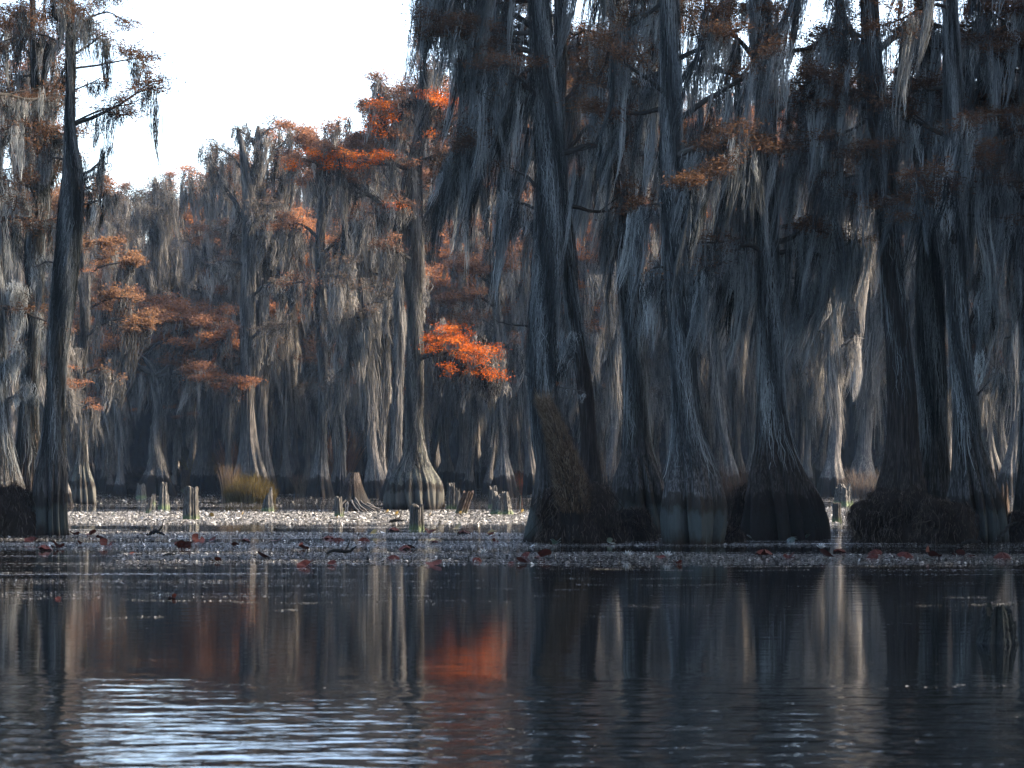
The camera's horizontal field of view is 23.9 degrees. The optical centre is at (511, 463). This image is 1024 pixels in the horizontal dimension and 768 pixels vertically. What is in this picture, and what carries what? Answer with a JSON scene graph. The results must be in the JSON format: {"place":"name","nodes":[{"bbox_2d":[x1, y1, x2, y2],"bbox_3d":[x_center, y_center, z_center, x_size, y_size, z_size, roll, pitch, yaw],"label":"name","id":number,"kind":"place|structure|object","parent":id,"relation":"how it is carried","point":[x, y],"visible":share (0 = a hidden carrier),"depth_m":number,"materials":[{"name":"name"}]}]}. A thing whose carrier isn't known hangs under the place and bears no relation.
{"place":"outdoors","nodes":[
{"label":"outdoors","id":0,"kind":"place"},
{"bbox_2d":[310,426,366,478],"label":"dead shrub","id":1,"kind":"object","parent":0,"point":[351,461],"visible":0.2,"depth_m":147.74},
{"bbox_2d":[0,0,1015,245],"label":"sky","id":2,"kind":"structure","parent":0,"point":[237,59],"materials":[{"name":"white"}]},
{"bbox_2d":[0,487,1023,767],"bbox_3d":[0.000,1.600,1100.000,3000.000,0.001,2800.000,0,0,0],"label":"water","id":3,"kind":"structure","parent":0,"point":[712,665],"depth_m":20.25,"materials":[{"name":"blue liquid"}]},
{"bbox_2d":[0,480,40,536],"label":"root mound","id":4,"kind":"object","parent":3,"relation":"on","point":[18,517],"visible":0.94,"depth_m":52.93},
{"bbox_2d":[0,28,77,446],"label":"background cypress","id":5,"kind":"object","parent":3,"relation":"on","point":[18,276],"visible":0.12,"depth_m":119.14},
{"bbox_2d":[0,0,87,487],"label":"cypress","id":6,"kind":"object","parent":3,"relation":"on","point":[20,204],"visible":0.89,"depth_m":53.91,"materials":[{"name":"grey plant"}]},
{"bbox_2d":[5,222,106,505],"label":"background cypress","id":7,"kind":"object","parent":3,"relation":"on","point":[73,402],"visible":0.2,"depth_m":91.60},
{"bbox_2d":[0,0,130,490],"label":"cypress","id":8,"kind":"object","parent":3,"relation":"on","point":[28,439],"visible":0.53,"depth_m":57.32,"materials":[{"name":"grey plant"}]},
{"bbox_2d":[66,258,101,485],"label":"background cypress","id":9,"kind":"object","parent":3,"relation":"on","point":[71,440],"visible":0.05,"depth_m":133.03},
{"bbox_2d":[0,0,186,536],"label":"cypress","id":10,"kind":"object","parent":3,"relation":"on","point":[50,491],"visible":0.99,"depth_m":53.16,"materials":[{"name":"grey plant"}]},
{"bbox_2d":[68,271,123,466],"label":"background cypress","id":11,"kind":"object","parent":3,"relation":"on","point":[90,362],"visible":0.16,"depth_m":125.18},
{"bbox_2d":[48,169,165,503],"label":"cypress","id":12,"kind":"object","parent":3,"relation":"on","point":[83,488],"visible":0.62,"depth_m":94.81,"materials":[{"name":"grey plant"}]},
{"bbox_2d":[89,213,138,490],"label":"background cypress","id":13,"kind":"object","parent":3,"relation":"on","point":[109,227],"visible":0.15,"depth_m":140.27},
{"bbox_2d":[86,184,146,482],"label":"background cypress","id":14,"kind":"object","parent":3,"relation":"on","point":[123,208],"visible":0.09,"depth_m":146.35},
{"bbox_2d":[93,310,140,492],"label":"background cypress","id":15,"kind":"object","parent":3,"relation":"on","point":[109,444],"visible":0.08,"depth_m":129.61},
{"bbox_2d":[86,245,158,495],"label":"background cypress","id":16,"kind":"object","parent":3,"relation":"on","point":[119,487],"visible":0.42,"depth_m":118.75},
{"bbox_2d":[94,184,151,410],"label":"background cypress","id":17,"kind":"object","parent":3,"relation":"on","point":[137,227],"visible":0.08,"depth_m":157.32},
{"bbox_2d":[123,234,146,477],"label":"background cypress","id":18,"kind":"object","parent":3,"relation":"on","point":[127,459],"depth_m":173.21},
{"bbox_2d":[98,169,199,454],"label":"background cypress","id":19,"kind":"object","parent":3,"relation":"on","point":[155,192],"visible":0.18,"depth_m":142.39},
{"bbox_2d":[125,467,181,492],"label":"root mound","id":20,"kind":"object","parent":3,"relation":"on","point":[134,477],"visible":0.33,"depth_m":131.32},
{"bbox_2d":[122,192,192,448],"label":"background cypress","id":21,"kind":"object","parent":3,"relation":"on","point":[157,240],"visible":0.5,"depth_m":131.10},
{"bbox_2d":[137,169,187,470],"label":"background cypress","id":22,"kind":"object","parent":3,"relation":"on","point":[169,173],"visible":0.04,"depth_m":186.19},
{"bbox_2d":[147,313,200,492],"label":"background cypress","id":23,"kind":"object","parent":3,"relation":"on","point":[180,426],"visible":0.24,"depth_m":129.33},
{"bbox_2d":[88,283,267,495],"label":"cypress","id":24,"kind":"object","parent":3,"relation":"on","point":[193,357],"visible":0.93,"depth_m":118.62,"materials":[{"name":"grey plant"}]},
{"bbox_2d":[183,486,199,519],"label":"cypress stump","id":25,"kind":"object","parent":3,"relation":"on","point":[191,505],"visible":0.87,"depth_m":68.92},
{"bbox_2d":[168,173,224,485],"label":"background cypress","id":26,"kind":"object","parent":3,"relation":"on","point":[195,463],"visible":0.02,"depth_m":155.49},
{"bbox_2d":[175,164,224,464],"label":"background cypress","id":27,"kind":"object","parent":3,"relation":"on","point":[199,433],"visible":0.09,"depth_m":142.84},
{"bbox_2d":[166,153,255,491],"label":"background cypress","id":28,"kind":"object","parent":3,"relation":"on","point":[204,479],"visible":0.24,"depth_m":136.52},
{"bbox_2d":[187,151,249,480],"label":"background cypress","id":29,"kind":"object","parent":3,"relation":"on","point":[231,292],"visible":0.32,"depth_m":128.03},
{"bbox_2d":[214,463,241,500],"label":"dead shrub","id":30,"kind":"object","parent":3,"relation":"on","point":[226,477],"visible":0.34,"depth_m":102.04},
{"bbox_2d":[182,126,303,486],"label":"cypress","id":31,"kind":"object","parent":3,"relation":"on","point":[249,454],"visible":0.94,"depth_m":118.70,"materials":[{"name":"grey plant"}]},
{"bbox_2d":[222,469,280,501],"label":"marsh grass clump","id":32,"kind":"object","parent":3,"relation":"on","point":[245,490],"visible":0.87,"depth_m":100.25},
{"bbox_2d":[215,112,310,495],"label":"cypress","id":33,"kind":"object","parent":3,"relation":"on","point":[261,387],"visible":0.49,"depth_m":120.23,"materials":[{"name":"grey plant"}]},
{"bbox_2d":[0,530,558,550],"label":"floating leaves","id":34,"kind":"object","parent":3,"relation":"on","point":[282,533],"visible":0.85,"depth_m":49.20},
{"bbox_2d":[254,216,307,450],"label":"background cypress","id":35,"kind":"object","parent":3,"relation":"on","point":[275,395],"visible":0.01,"depth_m":138.32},
{"bbox_2d":[266,196,301,488],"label":"background cypress","id":36,"kind":"object","parent":3,"relation":"on","point":[278,444],"visible":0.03,"depth_m":149.09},
{"bbox_2d":[266,128,317,493],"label":"background cypress","id":37,"kind":"object","parent":3,"relation":"on","point":[285,401],"visible":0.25,"depth_m":126.96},
{"bbox_2d":[270,249,317,492],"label":"background cypress","id":38,"kind":"object","parent":3,"relation":"on","point":[306,405],"visible":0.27,"depth_m":129.84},
{"bbox_2d":[67,509,528,524],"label":"floating leaves","id":39,"kind":"object","parent":3,"relation":"on","point":[454,516],"visible":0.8,"depth_m":70.79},
{"bbox_2d":[291,174,308,471],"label":"background cypress","id":40,"kind":"object","parent":3,"relation":"on","point":[295,450],"visible":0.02,"depth_m":177.43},
{"bbox_2d":[255,111,372,496],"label":"cypress","id":41,"kind":"object","parent":3,"relation":"on","point":[320,485],"visible":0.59,"depth_m":114.76,"materials":[{"name":"grey plant"}]},
{"bbox_2d":[254,139,376,471],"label":"background cypress","id":42,"kind":"object","parent":3,"relation":"on","point":[299,194],"visible":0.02,"depth_m":136.69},
{"bbox_2d":[283,326,356,496],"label":"cypress","id":43,"kind":"object","parent":3,"relation":"on","point":[341,476],"visible":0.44,"depth_m":115.86,"materials":[{"name":"grey plant"}]},
{"bbox_2d":[279,171,363,475],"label":"background cypress","id":44,"kind":"object","parent":3,"relation":"on","point":[327,234],"visible":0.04,"depth_m":131.75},
{"bbox_2d":[296,221,361,491],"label":"background cypress","id":45,"kind":"object","parent":3,"relation":"on","point":[352,403],"visible":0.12,"depth_m":125.01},
{"bbox_2d":[333,473,385,511],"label":"root stump","id":46,"kind":"object","parent":3,"relation":"on","point":[354,495],"visible":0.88,"depth_m":81.15,"materials":[{"name":"wood"}]},
{"bbox_2d":[309,147,429,497],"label":"background cypress","id":47,"kind":"object","parent":3,"relation":"on","point":[357,341],"visible":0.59,"depth_m":111.06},
{"bbox_2d":[353,192,385,473],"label":"background cypress","id":48,"kind":"object","parent":3,"relation":"on","point":[357,469],"visible":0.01,"depth_m":151.23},
{"bbox_2d":[329,118,439,476],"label":"cypress","id":49,"kind":"object","parent":3,"relation":"on","point":[385,372],"visible":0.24,"depth_m":111.77,"materials":[{"name":"grey plant"}]},
{"bbox_2d":[327,63,456,499],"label":"cypress","id":50,"kind":"object","parent":3,"relation":"on","point":[359,223],"visible":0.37,"depth_m":105.81,"materials":[{"name":"grey plant"}]},
{"bbox_2d":[279,37,512,509],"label":"cypress","id":51,"kind":"object","parent":3,"relation":"on","point":[414,478],"visible":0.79,"depth_m":83.88,"materials":[{"name":"grey plant"}]},
{"bbox_2d":[373,164,443,452],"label":"background cypress","id":52,"kind":"object","parent":3,"relation":"on","point":[431,398],"visible":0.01,"depth_m":144.63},
{"bbox_2d":[409,503,424,529],"bbox_3d":[-2.303,1.302,58.498,0.393,0.687,0.399,0,0,0],"label":"cypress stump","id":53,"kind":"object","parent":3,"relation":"on","point":[416,519],"visible":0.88,"depth_m":58.36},
{"bbox_2d":[389,261,456,461],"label":"background cypress","id":54,"kind":"object","parent":3,"relation":"on","point":[431,310],"visible":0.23,"depth_m":127.17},
{"bbox_2d":[399,134,457,413],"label":"background cypress","id":55,"kind":"object","parent":3,"relation":"on","point":[443,390],"visible":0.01,"depth_m":137.47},
{"bbox_2d":[428,400,455,471],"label":"background cypress","id":56,"kind":"object","parent":3,"relation":"on","point":[434,443],"visible":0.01,"depth_m":162.58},
{"bbox_2d":[402,140,482,488],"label":"background cypress","id":57,"kind":"object","parent":3,"relation":"on","point":[446,468],"visible":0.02,"depth_m":152.57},
{"bbox_2d":[430,219,487,493],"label":"background cypress","id":58,"kind":"object","parent":3,"relation":"on","point":[471,413],"visible":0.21,"depth_m":126.91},
{"bbox_2d":[424,79,493,492],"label":"background cypress","id":59,"kind":"object","parent":3,"relation":"on","point":[461,466],"visible":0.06,"depth_m":131.62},
{"bbox_2d":[455,490,473,513],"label":"cypress stump","id":60,"kind":"object","parent":3,"relation":"on","point":[464,502],"visible":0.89,"depth_m":77.01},
{"bbox_2d":[468,411,482,487],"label":"background cypress","id":61,"kind":"object","parent":3,"relation":"on","point":[477,475],"visible":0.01,"depth_m":159.52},
{"bbox_2d":[431,162,528,495],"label":"cypress","id":62,"kind":"object","parent":3,"relation":"on","point":[503,480],"visible":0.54,"depth_m":117.56,"materials":[{"name":"grey plant"}]},
{"bbox_2d":[479,113,489,482],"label":"background cypress","id":63,"kind":"object","parent":3,"relation":"on","point":[483,460],"depth_m":166.82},
{"bbox_2d":[455,250,525,494],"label":"background cypress","id":64,"kind":"object","parent":3,"relation":"on","point":[494,428],"visible":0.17,"depth_m":124.08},
{"bbox_2d":[490,491,513,514],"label":"cypress stump","id":65,"kind":"object","parent":3,"relation":"on","point":[501,504],"visible":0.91,"depth_m":75.33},
{"bbox_2d":[0,565,1009,618],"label":"floating scum","id":66,"kind":"object","parent":3,"relation":"on","point":[396,587],"visible":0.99,"depth_m":31.05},
{"bbox_2d":[474,116,535,494],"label":"background cypress","id":67,"kind":"object","parent":3,"relation":"on","point":[518,315],"visible":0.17,"depth_m":123.25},
{"bbox_2d":[17,173,1018,474],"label":"distant woods","id":68,"kind":"object","parent":3,"relation":"on","point":[139,447],"visible":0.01,"depth_m":229.38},
{"bbox_2d":[398,0,648,542],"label":"cypress","id":69,"kind":"object","parent":3,"relation":"on","point":[484,58],"visible":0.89,"depth_m":48.82,"materials":[{"name":"grey plant"}]},
{"bbox_2d":[490,119,557,483],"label":"background cypress","id":70,"kind":"object","parent":3,"relation":"on","point":[516,462],"visible":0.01,"depth_m":135.75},
{"bbox_2d":[67,462,998,488],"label":"undergrowth","id":71,"kind":"object","parent":3,"relation":"on","point":[97,479],"visible":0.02,"depth_m":162.02,"materials":[{"name":"brown plant"}]},
{"bbox_2d":[418,0,655,486],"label":"cypress","id":72,"kind":"object","parent":3,"relation":"on","point":[589,452],"visible":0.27,"depth_m":50.43,"materials":[{"name":"grey plant"}]},
{"bbox_2d":[527,278,578,434],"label":"background cypress","id":73,"kind":"object","parent":3,"relation":"on","point":[562,399],"visible":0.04,"depth_m":131.41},
{"bbox_2d":[111,550,1023,564],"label":"floating leaves","id":74,"kind":"object","parent":3,"relation":"on","point":[454,553],"visible":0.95,"depth_m":40.66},
{"bbox_2d":[522,481,630,544],"bbox_3d":[1.341,0.992,48.328,2.088,1.394,1.529,0,0,19],"label":"root mound","id":75,"kind":"object","parent":3,"relation":"on","point":[602,523],"visible":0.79,"depth_m":48.02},
{"bbox_2d":[532,387,594,543],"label":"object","id":76,"kind":"object","parent":75,"relation":"on","point":[570,480],"visible":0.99,"depth_m":47.84,"materials":[{"name":"brown plant"}]},
{"bbox_2d":[566,86,607,464],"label":"background cypress","id":77,"kind":"object","parent":3,"relation":"on","point":[600,435],"visible":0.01,"depth_m":143.56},
{"bbox_2d":[554,224,622,461],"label":"background cypress","id":78,"kind":"object","parent":3,"relation":"on","point":[583,269],"visible":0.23,"depth_m":123.28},
{"bbox_2d":[577,100,660,464],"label":"background cypress","id":79,"kind":"object","parent":3,"relation":"on","point":[607,430],"visible":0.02,"depth_m":126.18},
{"bbox_2d":[555,115,689,490],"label":"background cypress","id":80,"kind":"object","parent":3,"relation":"on","point":[604,345],"visible":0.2,"depth_m":118.81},
{"bbox_2d":[552,0,706,534],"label":"cypress","id":81,"kind":"object","parent":3,"relation":"on","point":[638,480],"visible":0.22,"depth_m":54.74,"materials":[{"name":"grey plant"}]},
{"bbox_2d":[618,505,659,541],"bbox_3d":[2.490,1.268,50.044,1.372,0.861,1.132,0,0,0],"label":"root mound","id":82,"kind":"object","parent":3,"relation":"on","point":[638,526],"visible":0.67,"depth_m":49.73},
{"bbox_2d":[652,215,664,475],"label":"background cypress","id":83,"kind":"object","parent":3,"relation":"on","point":[655,441],"visible":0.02,"depth_m":149.33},
{"bbox_2d":[643,255,700,485],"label":"background cypress","id":84,"kind":"object","parent":3,"relation":"on","point":[661,385],"visible":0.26,"depth_m":123.70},
{"bbox_2d":[555,0,802,544],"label":"cypress","id":85,"kind":"object","parent":3,"relation":"on","point":[693,507],"visible":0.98,"depth_m":47.78,"materials":[{"name":"grey plant"}]},
{"bbox_2d":[654,105,782,491],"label":"background cypress","id":86,"kind":"object","parent":3,"relation":"on","point":[718,376],"visible":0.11,"depth_m":122.76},
{"bbox_2d":[701,127,746,480],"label":"background cypress","id":87,"kind":"object","parent":3,"relation":"on","point":[735,432],"visible":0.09,"depth_m":143.05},
{"bbox_2d":[701,105,753,486],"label":"background cypress","id":88,"kind":"object","parent":3,"relation":"on","point":[718,456],"visible":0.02,"depth_m":141.21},
{"bbox_2d":[717,463,750,526],"bbox_3d":[5.612,0.786,60.002,2.598,1.629,2.289,0,0,0],"label":"dead shrub","id":89,"kind":"object","parent":3,"relation":"on","point":[727,492],"visible":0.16,"depth_m":59.84,"materials":[{"name":"brown wood"}]},
{"bbox_2d":[724,525,751,542],"bbox_3d":[4.409,1.456,48.650,0.885,0.469,0.788,0,0,-42],"label":"root mound","id":90,"kind":"object","parent":3,"relation":"on","point":[733,535],"visible":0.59,"depth_m":48.52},
{"bbox_2d":[727,479,747,528],"bbox_3d":[5.199,0.994,52.922,1.393,1.386,1.060,0,0,0],"label":"root mound","id":91,"kind":"object","parent":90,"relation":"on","point":[736,511],"visible":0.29,"depth_m":52.77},
{"bbox_2d":[700,93,808,481],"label":"background cypress","id":92,"kind":"object","parent":3,"relation":"on","point":[748,380],"visible":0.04,"depth_m":130.73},
{"bbox_2d":[663,0,878,540],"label":"cypress","id":93,"kind":"object","parent":3,"relation":"on","point":[783,500],"visible":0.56,"depth_m":50.74,"materials":[{"name":"grey plant"}]},
{"bbox_2d":[554,542,1023,546],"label":"floating leaves","id":94,"kind":"object","parent":3,"relation":"on","point":[787,544],"visible":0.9,"depth_m":47.25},
{"bbox_2d":[790,386,804,465],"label":"background cypress","id":95,"kind":"object","parent":3,"relation":"on","point":[800,438],"visible":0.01,"depth_m":151.22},
{"bbox_2d":[755,163,853,484],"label":"background cypress","id":96,"kind":"object","parent":3,"relation":"on","point":[806,420],"visible":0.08,"depth_m":123.71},
{"bbox_2d":[792,80,855,487],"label":"background cypress","id":97,"kind":"object","parent":3,"relation":"on","point":[820,459],"visible":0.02,"depth_m":147.46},
{"bbox_2d":[781,132,878,496],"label":"background cypress","id":98,"kind":"object","parent":3,"relation":"on","point":[827,389],"visible":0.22,"depth_m":115.20,"materials":[{"name":"plant"}]},
{"bbox_2d":[833,483,852,504],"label":"cypress stump","id":99,"kind":"object","parent":3,"relation":"on","point":[843,495],"visible":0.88,"depth_m":93.96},
{"bbox_2d":[832,466,879,498],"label":"dead shrub","id":100,"kind":"object","parent":3,"relation":"on","point":[865,486],"visible":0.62,"depth_m":109.68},
{"bbox_2d":[796,90,946,490],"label":"background cypress","id":101,"kind":"object","parent":3,"relation":"on","point":[873,353],"visible":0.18,"depth_m":122.53,"materials":[{"name":"plant"}]},
{"bbox_2d":[852,66,895,471],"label":"background cypress","id":102,"kind":"object","parent":3,"relation":"on","point":[876,452],"visible":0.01,"depth_m":174.93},
{"bbox_2d":[840,87,914,439],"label":"background cypress","id":103,"kind":"object","parent":3,"relation":"on","point":[883,398],"visible":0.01,"depth_m":140.05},
{"bbox_2d":[841,482,932,542],"bbox_3d":[7.930,1.024,49.328,2.489,1.328,2.066,0,0,22],"label":"root mound","id":104,"kind":"object","parent":3,"relation":"on","point":[881,515],"visible":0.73,"depth_m":48.84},
{"bbox_2d":[766,0,1023,494],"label":"cypress","id":105,"kind":"object","parent":3,"relation":"on","point":[901,466],"visible":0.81,"depth_m":49.73,"materials":[{"name":"grey plant"}]},
{"bbox_2d":[808,0,1023,500],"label":"cypress","id":106,"kind":"object","parent":3,"relation":"on","point":[929,331],"visible":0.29,"depth_m":51.26,"materials":[{"name":"grey plant"}]},
{"bbox_2d":[839,0,1023,542],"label":"cypress","id":107,"kind":"object","parent":3,"relation":"on","point":[972,480],"visible":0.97,"depth_m":48.79,"materials":[{"name":"grey plant"}]},
{"bbox_2d":[904,494,983,543],"bbox_3d":[8.658,1.142,48.325,1.629,1.094,1.260,0,0,0],"label":"root mound","id":108,"kind":"object","parent":3,"relation":"on","point":[939,521],"visible":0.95,"depth_m":48.06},
{"bbox_2d":[892,0,1023,306],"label":"background cypress","id":109,"kind":"object","parent":3,"relation":"on","point":[1002,172],"visible":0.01,"depth_m":58.14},
{"bbox_2d":[917,0,1023,512],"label":"cypress","id":110,"kind":"object","parent":3,"relation":"on","point":[983,9],"visible":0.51,"depth_m":49.87,"materials":[{"name":"grey plant"}]},
{"bbox_2d":[944,228,1011,430],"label":"background cypress","id":111,"kind":"object","parent":3,"relation":"on","point":[982,401],"visible":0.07,"depth_m":124.24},
{"bbox_2d":[967,73,1019,494],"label":"background cypress","id":112,"kind":"object","parent":3,"relation":"on","point":[1008,468],"visible":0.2,"depth_m":122.67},
{"bbox_2d":[982,84,1005,481],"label":"background cypress","id":113,"kind":"object","parent":3,"relation":"on","point":[993,457],"visible":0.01,"depth_m":158.06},
{"bbox_2d":[976,602,1018,644],"bbox_3d":[4.336,1.439,21.524,0.355,0.411,0.370,0,0,-22],"label":"cypress stump","id":114,"kind":"object","parent":3,"relation":"on","point":[997,626],"visible":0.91,"depth_m":21.42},
{"bbox_2d":[992,371,1009,465],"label":"background cypress","id":115,"kind":"object","parent":3,"relation":"on","point":[1000,420],"visible":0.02,"depth_m":167.44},
{"bbox_2d":[1006,509,1023,541],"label":"root mound","id":116,"kind":"object","parent":3,"relation":"on","point":[1016,532],"visible":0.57,"depth_m":49.10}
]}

